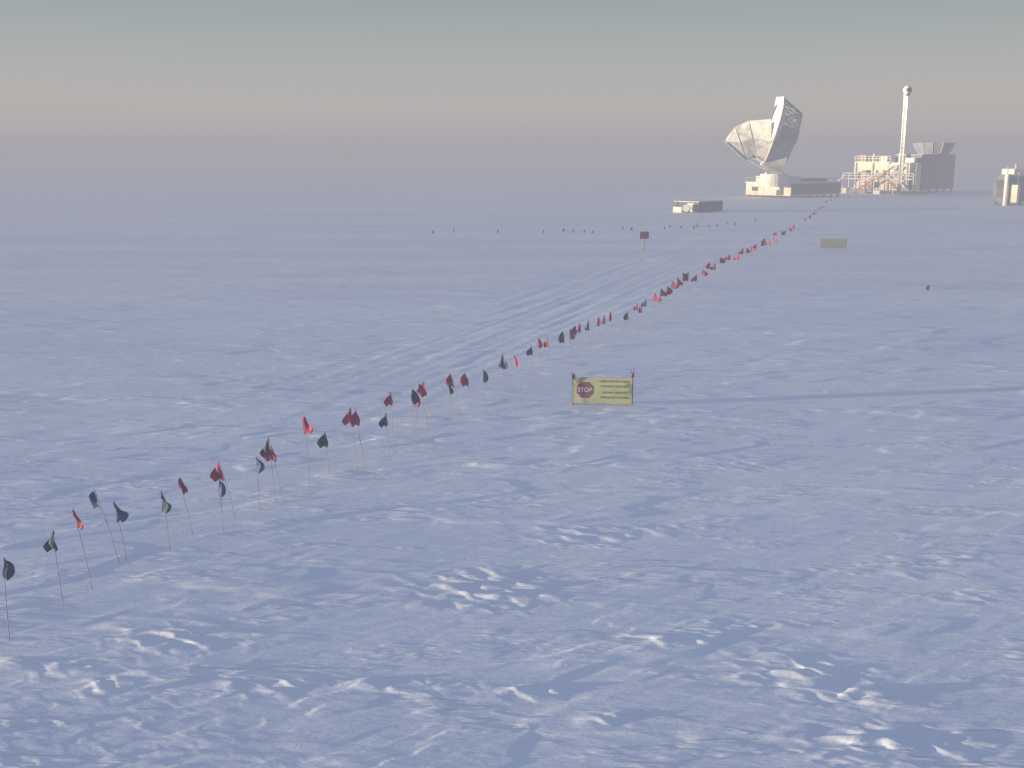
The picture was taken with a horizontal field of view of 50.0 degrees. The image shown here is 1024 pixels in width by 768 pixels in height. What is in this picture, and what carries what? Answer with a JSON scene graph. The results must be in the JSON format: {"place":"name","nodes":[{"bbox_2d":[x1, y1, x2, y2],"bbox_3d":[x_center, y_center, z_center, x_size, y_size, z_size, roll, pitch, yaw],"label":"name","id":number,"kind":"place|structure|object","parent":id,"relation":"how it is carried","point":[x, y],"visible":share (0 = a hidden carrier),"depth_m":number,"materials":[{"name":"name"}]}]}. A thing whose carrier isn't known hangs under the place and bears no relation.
{"place":"outdoors","nodes":[
{"label":"outdoors","id":0,"kind":"place"},
{"bbox_2d":[0,157,1023,767],"bbox_3d":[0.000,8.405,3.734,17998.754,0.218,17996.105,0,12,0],"label":"snow ground","id":1,"kind":"structure","parent":0,"point":[772,517],"depth_m":32.36,"materials":[{"name":"white snow"}]},
{"bbox_2d":[3,557,14,640],"bbox_3d":[-9.399,4.152,20.625,0.218,1.903,0.096,-6,13,-27],"label":"trail marker flag","id":2,"kind":"object","parent":1,"relation":"on","point":[8,570],"visible":0.96,"depth_m":20.48,"materials":[{"name":"fabric"}]},
{"bbox_2d":[43,530,62,602],"bbox_3d":[-9.300,3.835,22.251,0.296,1.878,0.121,0,12,0],"label":"trail marker flag","id":3,"kind":"object","parent":1,"relation":"on","point":[49,544],"visible":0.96,"depth_m":22.13,"materials":[{"name":"green fabric"}]},
{"bbox_2d":[72,509,92,590],"bbox_3d":[-8.965,3.579,22.976,0.338,2.086,0.135,0,12,0],"label":"trail marker flag","id":4,"kind":"object","parent":1,"relation":"on","point":[80,525],"visible":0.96,"depth_m":22.89,"materials":[{"name":"red fabric"}]},
{"bbox_2d":[89,489,118,561],"bbox_3d":[-9.110,3.297,24.600,0.645,1.987,0.136,0,12,0],"label":"trail marker flag","id":5,"kind":"object","parent":1,"relation":"on","point":[94,500],"visible":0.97,"depth_m":24.49,"materials":[{"name":"blue fabric"}]},
{"bbox_2d":[113,500,128,559],"bbox_3d":[-8.816,3.403,24.854,0.273,1.670,0.229,0,12,0],"label":"trail marker flag","id":6,"kind":"object","parent":1,"relation":"on","point":[121,515],"visible":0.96,"depth_m":24.76,"materials":[{"name":"blue fabric"}]},
{"bbox_2d":[160,488,171,551],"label":"trail marker flag","id":7,"kind":"object","parent":1,"relation":"on","point":[166,506],"visible":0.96,"depth_m":25.08,"materials":[{"name":"fabric"}]},
{"bbox_2d":[178,476,192,534],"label":"trail marker flag","id":8,"kind":"object","parent":1,"relation":"on","point":[183,487],"visible":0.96,"depth_m":26.34,"materials":[{"name":"red fabric"}]},
{"bbox_2d":[218,479,225,531],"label":"trail marker flag","id":9,"kind":"object","parent":1,"relation":"on","point":[222,490],"visible":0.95,"depth_m":26.44,"materials":[{"name":"blue fabric"}]},
{"bbox_2d":[210,460,234,517],"bbox_3d":[-7.253,2.754,27.618,0.622,1.774,0.122,0,12,0],"label":"trail marker flag","id":10,"kind":"object","parent":1,"relation":"on","point":[216,474],"visible":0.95,"depth_m":27.52,"materials":[{"name":"red fabric"}]},
{"bbox_2d":[255,457,264,500],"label":"trail marker flag","id":11,"kind":"object","parent":1,"relation":"on","point":[260,466],"visible":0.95,"depth_m":28.09,"materials":[{"name":"blue fabric"}]},
{"bbox_2d":[260,437,275,502],"bbox_3d":[-6.398,2.385,28.761,0.366,2.055,0.101,-3,12,-13],"label":"trail marker flag","id":12,"kind":"object","parent":1,"relation":"on","point":[265,450],"visible":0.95,"depth_m":28.61,"materials":[{"name":"fabric"}]},
{"bbox_2d":[263,446,280,490],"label":"trail marker flag","id":13,"kind":"object","parent":1,"relation":"on","point":[273,456],"visible":0.67,"depth_m":29.87,"materials":[{"name":"red fabric"}]},
{"bbox_2d":[302,416,313,487],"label":"trail marker flag","id":14,"kind":"object","parent":1,"relation":"on","point":[308,427],"visible":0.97,"depth_m":30.09,"materials":[{"name":"red fabric"}]},
{"bbox_2d":[317,432,328,470],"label":"trail marker flag","id":15,"kind":"object","parent":1,"relation":"on","point":[322,441],"visible":0.97,"depth_m":31.88,"materials":[{"name":"black fabric"}]},
{"bbox_2d":[342,407,356,465],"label":"trail marker flag","id":16,"kind":"object","parent":1,"relation":"on","point":[346,418],"visible":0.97,"depth_m":31.98,"materials":[{"name":"red fabric"}]},
{"bbox_2d":[349,409,364,468],"bbox_3d":[-4.517,1.739,32.047,0.454,2.045,0.144,-2,12,-7],"label":"trail marker flag","id":17,"kind":"object","parent":1,"relation":"on","point":[354,419],"visible":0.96,"depth_m":31.92,"materials":[{"name":"red fabric"}]},
{"bbox_2d":[379,414,388,457],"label":"trail marker flag","id":18,"kind":"object","parent":1,"relation":"on","point":[383,422],"visible":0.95,"depth_m":33.22,"materials":[{"name":"black fabric"}]},
{"bbox_2d":[384,392,393,453],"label":"trail marker flag","id":19,"kind":"object","parent":1,"relation":"on","point":[388,400],"visible":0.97,"depth_m":33.60,"materials":[{"name":"red fabric"}]},
{"bbox_2d":[411,389,419,430],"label":"trail marker flag","id":20,"kind":"object","parent":1,"relation":"on","point":[415,398],"visible":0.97,"depth_m":35.55,"materials":[{"name":"black fabric"}]},
{"bbox_2d":[414,402,420,433],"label":"trail marker flag","id":21,"kind":"object","parent":1,"relation":"on","point":[417,404],"visible":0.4,"depth_m":36.11,"materials":[{"name":"red fabric"}]},
{"bbox_2d":[418,384,427,435],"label":"trail marker flag","id":22,"kind":"object","parent":1,"relation":"on","point":[422,392],"visible":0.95,"depth_m":35.50,"materials":[{"name":"red fabric"}]},
{"bbox_2d":[417,381,431,424],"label":"trail marker flag","id":23,"kind":"object","parent":1,"relation":"on","point":[423,384],"visible":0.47,"depth_m":37.16,"materials":[{"name":"red fabric"}]},
{"bbox_2d":[448,383,453,407],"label":"trail marker flag","id":24,"kind":"object","parent":1,"relation":"on","point":[451,390],"visible":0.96,"depth_m":39.14,"materials":[{"name":"black fabric"}]},
{"bbox_2d":[445,373,459,409],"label":"trail marker flag","id":25,"kind":"object","parent":1,"relation":"on","point":[449,379],"visible":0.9,"depth_m":39.57,"materials":[{"name":"red fabric"}]},
{"bbox_2d":[459,372,471,407],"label":"trail marker flag","id":26,"kind":"object","parent":1,"relation":"on","point":[463,381],"visible":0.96,"depth_m":39.76,"materials":[{"name":"red fabric"}]},
{"bbox_2d":[483,369,487,400],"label":"trail marker flag","id":27,"kind":"object","parent":1,"relation":"on","point":[485,377],"visible":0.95,"depth_m":40.89,"materials":[{"name":"black fabric"}]},
{"bbox_2d":[499,354,503,386],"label":"trail marker flag","id":28,"kind":"object","parent":1,"relation":"on","point":[501,364],"visible":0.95,"depth_m":41.65,"materials":[{"name":"black fabric"}]},
{"bbox_2d":[502,357,509,387],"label":"trail marker flag","id":29,"kind":"object","parent":1,"relation":"on","point":[505,365],"visible":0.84,"depth_m":42.32,"materials":[{"name":"fabric"}]},
{"bbox_2d":[514,356,520,388],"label":"trail marker flag","id":30,"kind":"object","parent":1,"relation":"on","point":[517,363],"visible":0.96,"depth_m":42.56,"materials":[{"name":"red fabric"}]},
{"bbox_2d":[526,344,532,384],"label":"trail marker flag","id":31,"kind":"object","parent":1,"relation":"on","point":[529,351],"visible":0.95,"depth_m":43.71,"materials":[{"name":"fabric"}]},
{"bbox_2d":[538,338,541,375],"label":"trail marker flag","id":32,"kind":"object","parent":1,"relation":"on","point":[539,344],"visible":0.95,"depth_m":44.59,"materials":[{"name":"red fabric"}]},
{"bbox_2d":[543,336,548,360],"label":"trail marker flag","id":33,"kind":"object","parent":1,"relation":"on","point":[545,344],"visible":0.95,"depth_m":45.50,"materials":[{"name":"red fabric"}]},
{"bbox_2d":[557,331,563,363],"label":"trail marker flag","id":34,"kind":"object","parent":1,"relation":"on","point":[560,338],"visible":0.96,"depth_m":47.84,"materials":[{"name":"black fabric"}]},
{"bbox_2d":[569,329,574,346],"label":"trail marker flag","id":35,"kind":"object","parent":1,"relation":"on","point":[572,335],"visible":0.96,"depth_m":49.04,"materials":[{"name":"red fabric"}]},
{"bbox_2d":[571,325,576,358],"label":"trail marker flag","id":36,"kind":"object","parent":1,"relation":"on","point":[573,330],"visible":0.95,"depth_m":49.33,"materials":[{"name":"fabric"}]},
{"bbox_2d":[576,322,580,340],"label":"trail marker flag","id":37,"kind":"object","parent":1,"relation":"on","point":[578,329],"visible":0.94,"depth_m":50.02,"materials":[{"name":"red fabric"}]},
{"bbox_2d":[596,317,599,347],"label":"trail marker flag","id":38,"kind":"object","parent":1,"relation":"on","point":[598,322],"visible":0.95,"depth_m":51.91,"materials":[{"name":"red fabric"}]},
{"bbox_2d":[572,371,633,405],"bbox_3d":[3.341,0.297,40.470,2.278,1.605,0.149,1,12,5],"label":"stop sign board","id":39,"kind":"object","parent":1,"relation":"on","point":[602,390],"visible":1,"depth_m":40.42,"materials":[{"name":"yellow wood"}]},
{"bbox_2d":[601,313,605,328],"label":"trail marker flag","id":40,"kind":"object","parent":1,"relation":"on","point":[603,321],"visible":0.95,"depth_m":52.51,"materials":[{"name":"red fabric"}]},
{"bbox_2d":[608,312,612,343],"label":"trail marker flag","id":41,"kind":"object","parent":1,"relation":"on","point":[610,317],"visible":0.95,"depth_m":53.16,"materials":[{"name":"red fabric"}]},
{"bbox_2d":[623,312,628,338],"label":"trail marker flag","id":42,"kind":"object","parent":1,"relation":"on","point":[626,316],"visible":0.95,"depth_m":54.90,"materials":[{"name":"black fabric"}]},
{"bbox_2d":[633,303,637,333],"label":"trail marker flag","id":43,"kind":"object","parent":1,"relation":"on","point":[635,307],"visible":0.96,"depth_m":56.27,"materials":[{"name":"red fabric"}]},
{"bbox_2d":[640,231,648,250],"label":"warning sign","id":44,"kind":"object","parent":1,"relation":"on","point":[644,235],"visible":1,"depth_m":106.62,"materials":[{"name":"metal"}]},
{"bbox_2d":[653,293,661,303],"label":"trail marker flag","id":45,"kind":"object","parent":1,"relation":"on","point":[656,298],"visible":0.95,"depth_m":60.23,"materials":[{"name":"red fabric"}]},
{"bbox_2d":[660,288,667,315],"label":"trail marker flag","id":46,"kind":"object","parent":1,"relation":"on","point":[663,293],"visible":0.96,"depth_m":61.42,"materials":[{"name":"red fabric"}]},
{"bbox_2d":[667,287,672,300],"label":"trail marker flag","id":47,"kind":"object","parent":1,"relation":"on","point":[669,291],"visible":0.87,"depth_m":63.54,"materials":[{"name":"red fabric"}]},
{"bbox_2d":[671,281,678,310],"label":"trail marker flag","id":48,"kind":"object","parent":1,"relation":"on","point":[674,285],"visible":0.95,"depth_m":64.97,"materials":[{"name":"red fabric"}]},
{"bbox_2d":[677,277,682,295],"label":"trail marker flag","id":49,"kind":"object","parent":1,"relation":"on","point":[679,282],"visible":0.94,"depth_m":66.04,"materials":[{"name":"red fabric"}]},
{"bbox_2d":[682,273,687,305],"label":"trail marker flag","id":50,"kind":"object","parent":1,"relation":"on","point":[684,277],"visible":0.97,"depth_m":67.07,"materials":[{"name":"red fabric"}]},
{"bbox_2d":[691,273,696,281],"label":"trail marker flag","id":51,"kind":"object","parent":1,"relation":"on","point":[694,278],"visible":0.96,"depth_m":70.38,"materials":[{"name":"red fabric"}]},
{"bbox_2d":[673,199,723,212],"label":"supply shelter","id":52,"kind":"object","parent":1,"relation":"on","point":[695,206],"visible":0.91,"depth_m":179.00,"materials":[{"name":"white paint"}]},
{"bbox_2d":[673,201,693,212],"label":"building","id":53,"kind":"structure","parent":52,"relation":"in","point":[690,207],"depth_m":178.23,"materials":[{"name":"white paint"}]},
{"bbox_2d":[702,269,708,275],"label":"trail marker flag","id":54,"kind":"object","parent":1,"relation":"on","point":[704,273],"visible":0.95,"depth_m":73.63,"materials":[{"name":"red fabric"}]},
{"bbox_2d":[710,264,715,285],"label":"trail marker flag","id":55,"kind":"object","parent":1,"relation":"on","point":[713,267],"visible":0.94,"depth_m":76.81,"materials":[{"name":"red fabric"}]},
{"bbox_2d":[745,181,841,197],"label":"walls","id":56,"kind":"structure","parent":1,"relation":"on","point":[761,190],"depth_m":243.82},
{"bbox_2d":[723,96,802,186],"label":"radio telescope","id":57,"kind":"object","parent":56,"relation":"on","point":[768,144],"visible":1,"depth_m":234.84,"materials":[{"name":"metal"}]},
{"bbox_2d":[746,176,840,182],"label":"roof units","id":58,"kind":"object","parent":56,"relation":"on","point":[795,179],"visible":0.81,"depth_m":246.04,"materials":[{"name":"metal"}]},
{"bbox_2d":[752,183,840,194],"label":"doors and windows","id":59,"kind":"structure","parent":56,"relation":"attached to","point":[813,188],"depth_m":242.43,"materials":[{"name":"grey metal"}]},
{"bbox_2d":[819,237,846,250],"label":"notice board","id":60,"kind":"object","parent":1,"relation":"on","point":[831,243],"visible":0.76,"depth_m":106.72,"materials":[{"name":"yellow wood"}]},
{"bbox_2d":[838,162,915,194],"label":"stair and decks","id":61,"kind":"object","parent":1,"relation":"on","point":[846,190],"visible":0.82,"depth_m":265.68,"materials":[{"name":"red paint"}]},
{"bbox_2d":[853,154,955,193],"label":"walls","id":62,"kind":"structure","parent":1,"relation":"on","point":[932,171],"depth_m":268.41,"materials":[{"name":"metal"}]},
{"bbox_2d":[854,162,914,189],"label":"doors and windows","id":63,"kind":"structure","parent":62,"relation":"attached to","point":[895,167],"depth_m":267.67,"materials":[{"name":"red paint"}]},
{"bbox_2d":[855,153,917,162],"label":"roof equipment","id":64,"kind":"object","parent":62,"relation":"on","point":[863,158],"visible":0.93,"depth_m":267.32,"materials":[{"name":"red paint"}]},
{"bbox_2d":[913,143,955,153],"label":"flared ground shield","id":65,"kind":"object","parent":62,"relation":"on","point":[933,148],"visible":0.97,"depth_m":270.49,"materials":[{"name":"metal"}]},
{"bbox_2d":[897,86,911,194],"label":"instrument mast","id":66,"kind":"object","parent":1,"relation":"on","point":[907,90],"visible":0.98,"depth_m":259.61,"materials":[{"name":"metal"}]},
{"bbox_2d":[992,164,1023,205],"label":"laboratory hut","id":67,"kind":"object","parent":1,"relation":"on","point":[1008,188],"visible":0.92,"depth_m":204.01,"materials":[{"name":"metal"}]},
{"bbox_2d":[0,0,1023,156],"label":"sky","id":68,"kind":"structure","parent":0,"point":[79,78],"materials":[{"name":"grey"}]}
]}

